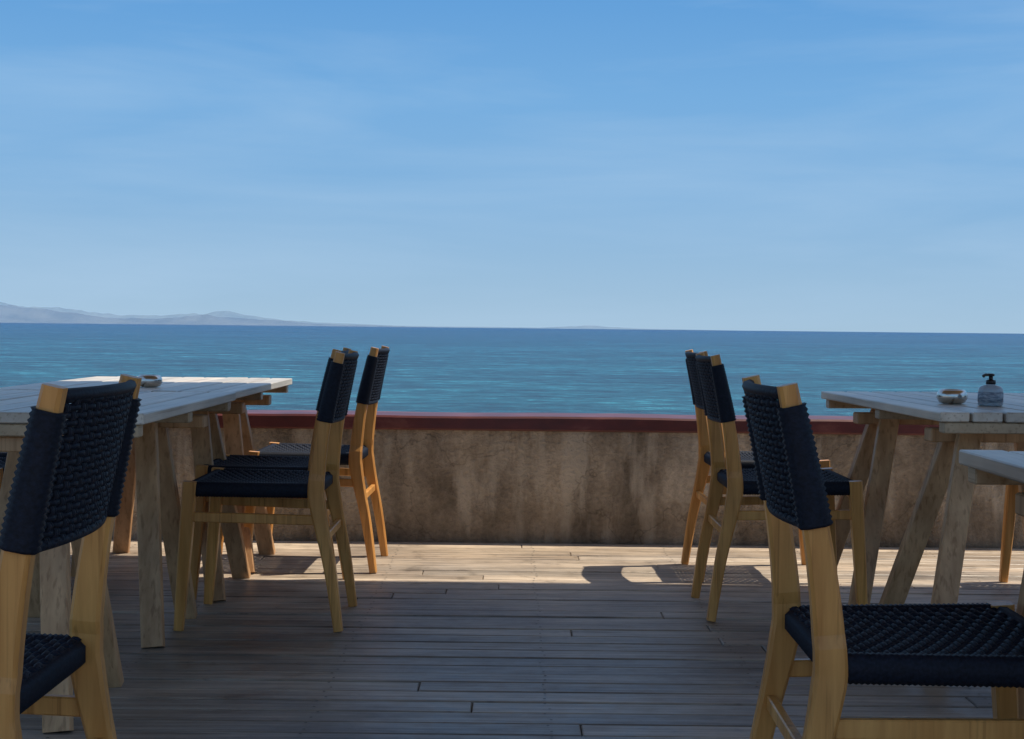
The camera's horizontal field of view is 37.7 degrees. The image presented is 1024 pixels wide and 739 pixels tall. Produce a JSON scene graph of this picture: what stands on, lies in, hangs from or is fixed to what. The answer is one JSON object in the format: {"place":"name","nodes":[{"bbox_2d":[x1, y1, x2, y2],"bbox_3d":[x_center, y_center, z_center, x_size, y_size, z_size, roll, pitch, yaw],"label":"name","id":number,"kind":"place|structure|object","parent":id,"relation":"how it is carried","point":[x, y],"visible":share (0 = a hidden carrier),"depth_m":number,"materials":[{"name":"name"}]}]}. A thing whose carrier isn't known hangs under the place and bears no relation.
{"place":"outdoors","nodes":[
{"label":"outdoors","id":0,"kind":"place"},
{"bbox_2d":[0,323,1023,415],"bbox_3d":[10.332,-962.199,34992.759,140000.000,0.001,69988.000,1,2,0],"label":"sea","id":1,"kind":"structure","parent":0,"point":[509,370],"depth_m":272.76,"materials":[{"name":"liquid"}]},
{"bbox_2d":[0,0,1023,333],"label":"sky","id":2,"kind":"structure","parent":0,"point":[736,165],"materials":[{"name":"blue"}]},
{"bbox_2d":[20,539,1023,738],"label":"wooden deck","id":3,"kind":"structure","parent":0,"point":[444,640],"depth_m":4.67,"materials":[{"name":"grey"}]},
{"bbox_2d":[0,457,5,489],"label":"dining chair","id":4,"kind":"object","parent":3,"relation":"on","point":[2,463],"visible":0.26,"depth_m":5.32,"materials":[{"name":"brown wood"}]},
{"bbox_2d":[0,452,6,457],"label":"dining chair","id":5,"kind":"object","parent":3,"relation":"on","point":[3,454],"visible":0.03,"depth_m":5.92,"materials":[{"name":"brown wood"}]},
{"bbox_2d":[0,374,141,738],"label":"dining chair","id":6,"kind":"object","parent":3,"relation":"on","point":[63,491],"visible":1,"depth_m":2.19,"materials":[{"name":"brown wood"}]},
{"bbox_2d":[0,390,235,732],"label":"trestle table","id":7,"kind":"object","parent":3,"relation":"on","point":[157,493],"visible":0.55,"depth_m":4.66,"materials":[{"name":"wood"}]},
{"bbox_2d":[0,376,291,601],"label":"trestle table","id":8,"kind":"object","parent":3,"relation":"on","point":[207,445],"visible":0.45,"depth_m":5.91,"materials":[{"name":"wood"}]},
{"bbox_2d":[138,375,161,386],"bbox_3d":[-1.310,0.041,5.424,0.091,0.044,0.091,1,2,0],"label":"ashtray","id":9,"kind":"object","parent":8,"relation":"on","point":[151,380],"visible":0.94,"depth_m":5.39,"materials":[{"name":"white ceramic"}]},
{"bbox_2d":[173,350,358,631],"bbox_3d":[-0.814,0.391,5.123,0.569,0.918,0.511,1,2,0],"label":"dining chair","id":10,"kind":"object","parent":3,"relation":"on","point":[219,487],"visible":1,"depth_m":4.90,"materials":[{"name":"brown wood"}]},
{"bbox_2d":[190,347,350,599],"bbox_3d":[-0.895,0.375,5.690,0.569,0.918,0.511,1,2,-1],"label":"dining chair","id":11,"kind":"object","parent":3,"relation":"on","point":[300,463],"visible":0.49,"depth_m":5.47,"materials":[{"name":"brown wood"}]},
{"bbox_2d":[244,346,389,572],"bbox_3d":[-0.804,0.359,6.306,0.569,0.918,0.511,1,2,1],"label":"dining chair","id":12,"kind":"object","parent":3,"relation":"on","point":[357,455],"visible":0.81,"depth_m":6.08,"materials":[{"name":"brown wood"}]},
{"bbox_2d":[681,349,829,581],"bbox_3d":[0.997,0.382,6.176,0.569,0.918,0.511,1,2,-1],"label":"dining chair","id":13,"kind":"object","parent":3,"relation":"on","point":[702,477],"visible":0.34,"depth_m":6.36,"materials":[{"name":"brown wood"}]},
{"bbox_2d":[691,352,867,621],"bbox_3d":[0.939,0.403,5.368,0.569,0.918,0.511,1,2,0],"label":"dining chair","id":14,"kind":"object","parent":3,"relation":"on","point":[735,479],"visible":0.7,"depth_m":5.14,"materials":[{"name":"brown wood"}]},
{"bbox_2d":[742,375,1023,738],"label":"dining chair","id":15,"kind":"object","parent":3,"relation":"on","point":[834,638],"visible":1,"depth_m":2.44,"materials":[{"name":"black wicker"}]},
{"bbox_2d":[821,391,1023,604],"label":"trestle table","id":16,"kind":"object","parent":3,"relation":"on","point":[970,423],"visible":0.8,"depth_m":4.75,"materials":[{"name":"wood"}]},
{"bbox_2d":[936,389,967,403],"bbox_3d":[1.409,0.086,4.804,0.096,0.046,0.096,1,2,0],"label":"ashtray","id":17,"kind":"object","parent":16,"relation":"on","point":[951,396],"visible":1,"depth_m":4.77,"materials":[{"name":"white ceramic"}]},
{"bbox_2d":[978,373,1003,405],"bbox_3d":[1.494,0.063,4.683,0.077,0.101,0.077,1,2,0],"label":"sanitizer bottle","id":18,"kind":"object","parent":16,"relation":"on","point":[990,393],"visible":1,"depth_m":4.66,"materials":[{"name":"grey plastic"}]},
{"bbox_2d":[959,450,1023,718],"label":"trestle table","id":19,"kind":"object","parent":3,"relation":"on","point":[994,467],"visible":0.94,"depth_m":2.83,"materials":[{"name":"grey wood"}]},
{"bbox_2d":[999,485,1018,582],"bbox_3d":[2.240,0.406,5.769,0.569,0.918,0.511,1,2,2],"label":"dining chair","id":20,"kind":"object","parent":3,"relation":"on","point":[1009,514],"visible":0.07,"depth_m":6.00,"materials":[{"name":"brown wood"}]},
{"bbox_3d":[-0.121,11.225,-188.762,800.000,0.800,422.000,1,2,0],"label":"beach ground","id":21,"kind":"structure","parent":0,"visible":0},
{"bbox_2d":[112,428,1023,548],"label":"parapet wall","id":22,"kind":"structure","parent":21,"relation":"on","point":[551,487],"depth_m":6.97,"materials":[{"name":"paint"}]},
{"bbox_2d":[217,410,938,434],"bbox_3d":[-0.003,0.245,7.088,16.400,0.070,0.313,1,2,0],"label":"coping","id":23,"kind":"object","parent":22,"relation":"on","point":[566,422],"visible":0.42,"depth_m":6.94,"materials":[{"name":"red paint"}]}
]}

